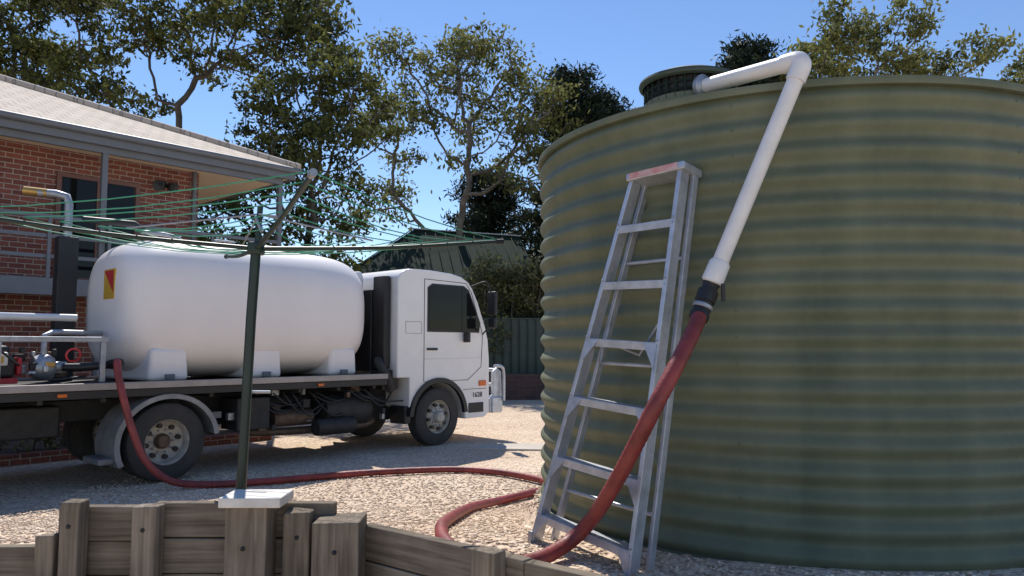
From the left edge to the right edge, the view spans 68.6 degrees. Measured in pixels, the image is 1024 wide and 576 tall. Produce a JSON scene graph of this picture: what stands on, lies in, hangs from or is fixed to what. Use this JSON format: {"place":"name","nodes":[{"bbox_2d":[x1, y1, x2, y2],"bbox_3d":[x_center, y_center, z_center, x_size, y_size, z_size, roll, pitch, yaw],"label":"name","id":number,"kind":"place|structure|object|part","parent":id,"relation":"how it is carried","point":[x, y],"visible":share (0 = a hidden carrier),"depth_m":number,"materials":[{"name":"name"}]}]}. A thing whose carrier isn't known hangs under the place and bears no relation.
{"place":"outdoors","nodes":[
{"label":"outdoors","id":0,"kind":"place"},
{"bbox_2d":[60,177,96,277],"bbox_3d":[-8.268,-1.139,14.335,0.018,1.890,0.630,-4,-6,42],"label":"window glass","id":1,"kind":"object","parent":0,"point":[78,189],"visible":0.36,"depth_m":14.38,"materials":[{"name":"black glass"}]},
{"bbox_2d":[94,182,99,264],"bbox_3d":[-8.035,-1.120,14.575,0.042,1.890,0.100,-4,-6,42],"label":"window mullion","id":2,"kind":"structure","parent":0,"point":[97,212],"depth_m":14.56},
{"bbox_2d":[105,184,134,251],"bbox_3d":[-7.818,-1.100,14.829,0.018,1.890,0.630,-4,-6,42],"label":"window glass","id":3,"kind":"object","parent":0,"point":[114,191],"visible":0.43,"depth_m":14.90,"materials":[{"name":"black glass"}]},
{"bbox_2d":[62,172,135,187],"bbox_3d":[-8.034,-2.102,14.651,0.044,0.080,1.340,-4,-6,42],"label":"window frame","id":4,"kind":"object","parent":3,"relation":"on","point":[89,178],"visible":0.79,"depth_m":14.55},
{"bbox_2d":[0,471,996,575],"bbox_3d":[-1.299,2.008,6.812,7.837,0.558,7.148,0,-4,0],"label":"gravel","id":5,"kind":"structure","parent":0,"point":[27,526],"depth_m":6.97,"materials":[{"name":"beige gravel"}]},
{"bbox_2d":[113,280,724,562],"bbox_3d":[-0.661,1.260,7.670,4.214,2.134,7.775,4,-6,-43],"label":"red hose","id":6,"kind":"object","parent":5,"relation":"on","point":[706,296],"visible":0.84,"depth_m":4.30,"materials":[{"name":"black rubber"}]},
{"bbox_2d":[470,443,544,450],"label":"concrete path","id":7,"kind":"structure","parent":0,"point":[515,447],"depth_m":12.61,"materials":[{"name":"beige concrete"}]},
{"bbox_2d":[0,400,1023,575],"bbox_3d":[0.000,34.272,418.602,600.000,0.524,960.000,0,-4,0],"label":"ground","id":8,"kind":"structure","parent":0,"point":[388,444],"depth_m":10.05,"materials":[{"name":"beige gravel"}]},
{"bbox_2d":[0,0,82,90],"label":"eucalyptus tree","id":9,"kind":"object","parent":8,"relation":"on","point":[18,42],"visible":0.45,"depth_m":27.81,"materials":[{"name":"green plant"}]},
{"bbox_2d":[34,532,58,575],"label":"post","id":10,"kind":"object","parent":8,"relation":"on","point":[46,555],"visible":0.8,"depth_m":4.19,"materials":[{"name":"wood"}]},
{"bbox_2d":[57,499,89,575],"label":"post","id":11,"kind":"object","parent":8,"relation":"on","point":[73,546],"visible":1,"depth_m":4.19,"materials":[{"name":"wood"}]},
{"bbox_2d":[0,139,198,433],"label":"walls","id":12,"kind":"structure","parent":8,"relation":"on","point":[22,165],"depth_m":13.89,"materials":[{"name":"red brick"}]},
{"bbox_2d":[52,172,61,277],"bbox_3d":[-8.512,-1.161,14.050,0.044,2.050,0.080,-4,-6,42],"label":"window frame","id":13,"kind":"object","parent":12,"relation":"in","point":[58,188],"visible":0.36,"depth_m":14.07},
{"bbox_2d":[52,175,134,262],"bbox_3d":[-8.056,-1.119,14.593,0.012,2.050,1.500,-4,-6,42],"label":"window reveal","id":14,"kind":"object","parent":12,"relation":"attached to","point":[60,214],"depth_m":14.14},
{"bbox_2d":[133,184,140,241],"bbox_3d":[-7.557,-1.079,15.098,0.044,2.050,0.080,-4,-6,42],"label":"window frame","id":15,"kind":"object","parent":12,"relation":"in","point":[137,198],"visible":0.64,"depth_m":15.12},
{"bbox_2d":[0,136,286,204],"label":"soffit","id":16,"kind":"structure","parent":12,"relation":"on","point":[206,179],"depth_m":16.86,"materials":[{"name":"beige paint"}]},
{"bbox_2d":[0,127,282,184],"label":"verandah beam","id":17,"kind":"structure","parent":16,"relation":"attached to","point":[27,136],"depth_m":14.27,"materials":[{"name":"grey wood"}]},
{"bbox_2d":[0,80,293,167],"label":"roof","id":18,"kind":"structure","parent":16,"relation":"on","point":[20,99],"depth_m":15.18,"materials":[{"name":"metal"}]},
{"bbox_2d":[0,74,300,168],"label":"hip capping","id":19,"kind":"object","parent":18,"relation":"attached to","point":[138,118],"visible":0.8,"depth_m":16.62,"materials":[{"name":"metal"}]},
{"bbox_2d":[0,117,295,180],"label":"fascia front","id":20,"kind":"structure","parent":16,"relation":"attached to","point":[7,123],"depth_m":14.24,"materials":[{"name":"grey wood"}]},
{"bbox_2d":[0,109,300,172],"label":"gutter front","id":21,"kind":"object","parent":20,"relation":"attached to","point":[90,130],"visible":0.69,"depth_m":14.17,"materials":[{"name":"grey metal"}]},
{"bbox_2d":[198,180,290,206],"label":"fascia end","id":22,"kind":"structure","parent":16,"relation":"attached to","point":[272,185],"depth_m":18.41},
{"bbox_2d":[191,172,196,240],"bbox_3d":[-6.766,0.236,15.819,0.090,5.440,0.090,-4,-6,42],"label":"downpipe","id":23,"kind":"object","parent":12,"relation":"attached to","point":[194,196],"visible":0.34,"depth_m":15.95,"materials":[{"name":"grey metal"}]},
{"bbox_2d":[0,426,238,453],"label":"soil","id":24,"kind":"structure","parent":8,"relation":"on","point":[9,449],"depth_m":12.34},
{"bbox_2d":[7,423,64,452],"bbox_3d":[-7.244,2.313,11.622,0.728,0.774,0.928,0,-4,0],"label":"garden plant","id":25,"kind":"object","parent":24,"relation":"on","point":[47,441],"visible":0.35,"depth_m":11.58,"materials":[{"name":"green plant"}]},
{"bbox_2d":[55,427,65,446],"bbox_3d":[-7.033,2.442,12.312,0.872,0.610,0.677,3,-5,-32],"label":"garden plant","id":26,"kind":"object","parent":24,"relation":"on","point":[60,432],"visible":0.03,"depth_m":12.19,"materials":[{"name":"green plant"}]},
{"bbox_2d":[92,153,108,375],"bbox_3d":[-7.575,0.196,13.767,0.100,5.400,0.100,-4,-6,42],"label":"post","id":27,"kind":"object","parent":24,"relation":"on","point":[103,191],"visible":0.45,"depth_m":13.88,"materials":[{"name":"grey metal"}]},
{"bbox_2d":[0,275,88,296],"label":"deck beam","id":28,"kind":"structure","parent":27,"relation":"attached to","point":[25,285],"depth_m":12.86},
{"bbox_2d":[45,217,52,277],"bbox_3d":[-8.083,-0.718,13.109,0.034,1.080,0.060,-4,-6,42],"label":"baluster","id":29,"kind":"object","parent":28,"relation":"on","point":[48,253],"visible":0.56,"depth_m":13.09,"materials":[{"name":"grey metal"}]},
{"bbox_2d":[107,225,111,250],"bbox_3d":[-7.424,-0.662,13.832,0.034,1.080,0.060,-4,-6,42],"label":"baluster","id":30,"kind":"object","parent":28,"relation":"on","point":[108,246],"visible":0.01,"depth_m":13.83,"materials":[{"name":"grey metal"}]},
{"bbox_2d":[0,250,98,261],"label":"rail","id":31,"kind":"object","parent":27,"relation":"attached to","point":[25,254],"depth_m":12.94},
{"bbox_2d":[0,229,128,244],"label":"rail","id":32,"kind":"object","parent":27,"relation":"attached to","point":[16,232],"depth_m":13.06,"materials":[{"name":"grey metal"}]},
{"bbox_2d":[0,209,278,243],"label":"rail","id":33,"kind":"object","parent":27,"relation":"attached to","point":[183,232],"visible":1,"depth_m":14.62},
{"bbox_2d":[0,433,271,467],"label":"brick edge","id":34,"kind":"object","parent":8,"relation":"on","point":[27,458],"visible":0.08,"depth_m":11.26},
{"bbox_2d":[130,503,164,575],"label":"post","id":35,"kind":"object","parent":8,"relation":"on","point":[146,556],"visible":1,"depth_m":4.19,"materials":[{"name":"brown wood"}]},
{"bbox_2d":[8,0,367,127],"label":"eucalyptus tree","id":36,"kind":"object","parent":8,"relation":"on","point":[289,21],"visible":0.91,"depth_m":26.60,"materials":[{"name":"green plant"}]},
{"bbox_2d":[223,508,276,575],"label":"post","id":37,"kind":"object","parent":8,"relation":"on","point":[252,531],"visible":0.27,"depth_m":4.11,"materials":[{"name":"wood"}]},
{"bbox_2d":[66,525,335,554],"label":"coach bolts","id":38,"kind":"object","parent":37,"relation":"attached to","point":[142,530],"visible":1,"depth_m":4.18,"materials":[{"name":"black paint"}]},
{"bbox_2d":[218,489,293,507],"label":"post cap","id":39,"kind":"structure","parent":37,"relation":"on","point":[257,498],"depth_m":4.10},
{"bbox_2d":[0,168,503,488],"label":"rotary clothesline","id":40,"kind":"object","parent":8,"relation":"on","point":[256,249],"visible":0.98,"depth_m":4.64,"materials":[{"name":"black paint"}]},
{"bbox_2d":[0,186,504,481],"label":"tanker truck","id":41,"kind":"object","parent":8,"relation":"on","point":[341,348],"visible":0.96,"depth_m":10.66,"materials":[{"name":"metal"}]},
{"bbox_3d":[-1.030,0.370,13.555,0.018,0.780,1.239,-4,-6,42],"label":"side window","id":42,"kind":"part","parent":41,"relation":"part of","materials":[{"name":"black glass"}]},
{"bbox_2d":[275,184,282,245],"bbox_3d":[-5.146,0.405,16.430,0.100,5.400,0.100,-4,-6,42],"label":"post","id":43,"kind":"object","parent":8,"relation":"on","point":[279,199],"visible":0.3,"depth_m":16.55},
{"bbox_2d":[197,215,380,273],"bbox_3d":[-7.962,0.496,22.421,8.919,5.977,5.138,0,-4,0],"label":"background shrub","id":44,"kind":"object","parent":8,"relation":"on","point":[353,264],"depth_m":22.04,"materials":[{"name":"green plant"}]},
{"bbox_2d":[282,507,313,575],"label":"post","id":45,"kind":"object","parent":8,"relation":"on","point":[296,554],"visible":1,"depth_m":4.18,"materials":[{"name":"wood"}]},
{"bbox_2d":[197,31,414,254],"bbox_3d":[-6.500,-2.238,23.280,7.129,11.567,5.588,0,-4,0],"label":"eucalyptus tree","id":46,"kind":"object","parent":8,"relation":"on","point":[321,128],"visible":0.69,"depth_m":22.50,"materials":[{"name":"green plant"}]},
{"bbox_2d":[311,512,366,575],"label":"post","id":47,"kind":"object","parent":8,"relation":"on","point":[343,535],"visible":1,"depth_m":4.11,"materials":[{"name":"brown wood"}]},
{"bbox_3d":[-1.540,1.934,4.306,1.040,0.193,0.075,0,-4,0],"label":"board","id":48,"kind":"object","parent":47,"relation":"attached to","visible":0},
{"bbox_2d":[162,573,281,575],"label":"board","id":49,"kind":"object","parent":48,"relation":"on","point":[199,574],"depth_m":4.30,"materials":[{"name":"brown wood"}]},
{"bbox_2d":[162,537,282,572],"bbox_3d":[-1.540,1.534,4.327,1.040,0.193,0.075,0,-4,0],"label":"board","id":50,"kind":"object","parent":49,"relation":"on","point":[193,554],"depth_m":4.29,"materials":[{"name":"brown wood"}]},
{"bbox_2d":[156,501,336,536],"bbox_3d":[-1.540,1.335,4.344,1.040,0.193,0.075,0,-4,0],"label":"board","id":51,"kind":"object","parent":50,"relation":"on","point":[194,518],"visible":0.36,"depth_m":4.31,"materials":[{"name":"wood"}]},
{"bbox_2d":[352,228,530,316],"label":"shed","id":52,"kind":"structure","parent":8,"relation":"on","point":[454,260],"depth_m":31.05,"materials":[{"name":"green metal"}]},
{"bbox_2d":[342,12,594,240],"bbox_3d":[-1.982,-3.717,32.662,11.200,16.002,6.634,0,-4,0],"label":"eucalyptus tree","id":53,"kind":"object","parent":8,"relation":"on","point":[482,47],"visible":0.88,"depth_m":32.31,"materials":[{"name":"green plant"}]},
{"bbox_2d":[471,545,505,575],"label":"side post","id":54,"kind":"object","parent":8,"relation":"on","point":[487,561],"visible":1,"depth_m":3.62,"materials":[{"name":"wood"}]},
{"bbox_2d":[439,163,540,260],"bbox_3d":[-0.961,-0.959,38.366,7.414,11.356,7.393,0,-4,0],"label":"pine tree","id":55,"kind":"object","parent":8,"relation":"on","point":[485,212],"visible":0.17,"depth_m":37.70,"materials":[{"name":"green plant"}]},
{"bbox_2d":[449,246,544,360],"bbox_3d":[-0.875,0.925,26.643,6.967,4.972,3.576,0,-4,0],"label":"background shrub","id":56,"kind":"object","parent":8,"relation":"on","point":[519,299],"visible":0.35,"depth_m":26.29,"materials":[{"name":"green plant"}]},
{"bbox_2d":[489,374,544,399],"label":"brick retaining wall","id":57,"kind":"structure","parent":8,"relation":"on","point":[524,386],"depth_m":24.42,"materials":[{"name":"brown brick"}]},
{"bbox_2d":[482,318,544,373],"bbox_3d":[0.000,2.115,25.463,28.000,2.200,1.100,0,-4,0],"label":"steel fence","id":58,"kind":"object","parent":57,"relation":"on","point":[525,350],"visible":0.06,"depth_m":25.52,"materials":[{"name":"dark green steel"}]},
{"bbox_2d":[496,57,617,315],"bbox_3d":[3.074,-3.079,34.218,6.978,14.932,7.208,3,-5,-33],"label":"pine tree","id":59,"kind":"object","parent":8,"relation":"on","point":[585,101],"visible":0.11,"depth_m":34.16,"materials":[{"name":"green plant"}]},
{"bbox_2d":[586,85,637,117],"bbox_3d":[4.536,-2.595,35.200,6.132,14.121,7.186,0,-4,0],"label":"pine tree","id":60,"kind":"object","parent":8,"relation":"on","point":[618,108],"depth_m":35.05,"materials":[{"name":"green plant"}]},
{"bbox_2d":[527,161,701,574],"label":"step ladder","id":61,"kind":"object","parent":8,"relation":"on","point":[680,174],"visible":0.88,"depth_m":4.47,"materials":[{"name":"metal"}]},
{"bbox_2d":[710,29,789,86],"bbox_3d":[9.901,-3.334,31.567,7.919,15.028,7.360,0,-4,0],"label":"pine tree","id":62,"kind":"object","parent":8,"relation":"on","point":[751,52],"visible":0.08,"depth_m":31.01,"materials":[{"name":"green plant"}]},
{"bbox_2d":[538,65,1023,570],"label":"corrugated water tank","id":63,"kind":"object","parent":8,"relation":"on","point":[849,390],"visible":0.83,"depth_m":4.26,"materials":[{"name":"green metal"}]},
{"bbox_2d":[692,51,811,285],"bbox_3d":[1.302,-0.698,4.356,0.448,1.388,0.775,3,-5,-35],"label":"filling pipe","id":64,"kind":"object","parent":63,"relation":"attached to","point":[795,66],"visible":0.91,"depth_m":4.21,"materials":[{"name":"white plastic"}]},
{"bbox_2d":[770,0,1020,82],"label":"eucalyptus tree","id":65,"kind":"object","parent":8,"relation":"on","point":[825,62],"visible":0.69,"depth_m":29.41,"materials":[{"name":"green plant"}]},
{"bbox_2d":[997,43,1023,83],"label":"eucalyptus tree","id":66,"kind":"object","parent":8,"relation":"on","point":[1017,68],"visible":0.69,"depth_m":31.62,"materials":[{"name":"green plant"}]},
{"bbox_3d":[-5.260,1.984,4.304,5.480,0.193,0.075,0,-4,0],"label":"board","id":67,"kind":"object","parent":8,"relation":"on","visible":0},
{"bbox_3d":[-5.260,1.783,4.306,5.480,0.193,0.075,0,-4,0],"label":"board","id":68,"kind":"object","parent":67,"relation":"on","visible":0},
{"bbox_2d":[0,544,34,575],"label":"board","id":69,"kind":"object","parent":68,"relation":"on","point":[16,559],"depth_m":4.30,"materials":[{"name":"brown wood"}]},
{"bbox_3d":[-2.330,1.953,4.291,0.540,0.193,0.075,0,-4,0],"label":"board","id":70,"kind":"object","parent":8,"relation":"on","visible":0},
{"bbox_2d":[86,575,129,575],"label":"board","id":71,"kind":"object","parent":70,"relation":"on","point":[107,575],"visible":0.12,"depth_m":4.33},
{"bbox_2d":[86,541,130,574],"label":"board","id":72,"kind":"object","parent":71,"relation":"on","point":[108,557],"visible":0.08,"depth_m":4.31,"materials":[{"name":"brown wood"}]},
{"bbox_2d":[58,504,139,540],"bbox_3d":[-2.330,1.354,4.337,0.540,0.193,0.075,0,-4,0],"label":"board","id":73,"kind":"object","parent":72,"relation":"on","point":[110,522],"visible":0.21,"depth_m":4.30,"materials":[{"name":"brown wood"}]},
{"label":"side board","id":74,"kind":"object","parent":8,"relation":"on","visible":0},
{"bbox_2d":[365,560,425,575],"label":"side board","id":75,"kind":"object","parent":74,"relation":"on","point":[372,568],"visible":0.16,"depth_m":4.19,"materials":[{"name":"brown wood"}]},
{"bbox_2d":[365,523,531,575],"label":"side board","id":76,"kind":"object","parent":75,"relation":"on","point":[422,554],"visible":0.72,"depth_m":4.01,"materials":[{"name":"wood"}]},
{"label":"side board","id":77,"kind":"object","parent":8,"relation":"on","visible":0},
{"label":"side board","id":78,"kind":"object","parent":77,"relation":"on","visible":0},
{"bbox_2d":[524,559,607,575],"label":"side board","id":79,"kind":"object","parent":78,"relation":"on","point":[533,567],"visible":1,"depth_m":3.51,"materials":[{"name":"wood"}]},
{"bbox_2d":[0,0,1023,267],"label":"sky","id":80,"kind":"structure","parent":0,"point":[630,41],"materials":[{"name":"blue"}]},
{"bbox_3d":[-7.231,-2.144,15.521,0.098,0.140,0.140,-4,-6,42],"label":"lamp base","id":81,"kind":"object","parent":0,"visible":0},
{"bbox_2d":[153,180,163,190],"bbox_3d":[-7.209,-2.091,15.305,0.220,0.230,0.208,2,-5,-29],"label":"lamp head","id":82,"kind":"object","parent":81,"relation":"attached to","point":[158,185],"visible":1,"depth_m":15.25},
{"bbox_2d":[166,182,178,192],"bbox_3d":[-7.018,-2.074,15.514,0.208,0.230,0.220,-2,-5,24],"label":"lamp head","id":83,"kind":"object","parent":81,"relation":"attached to","point":[171,186],"visible":0.93,"depth_m":15.46}
]}

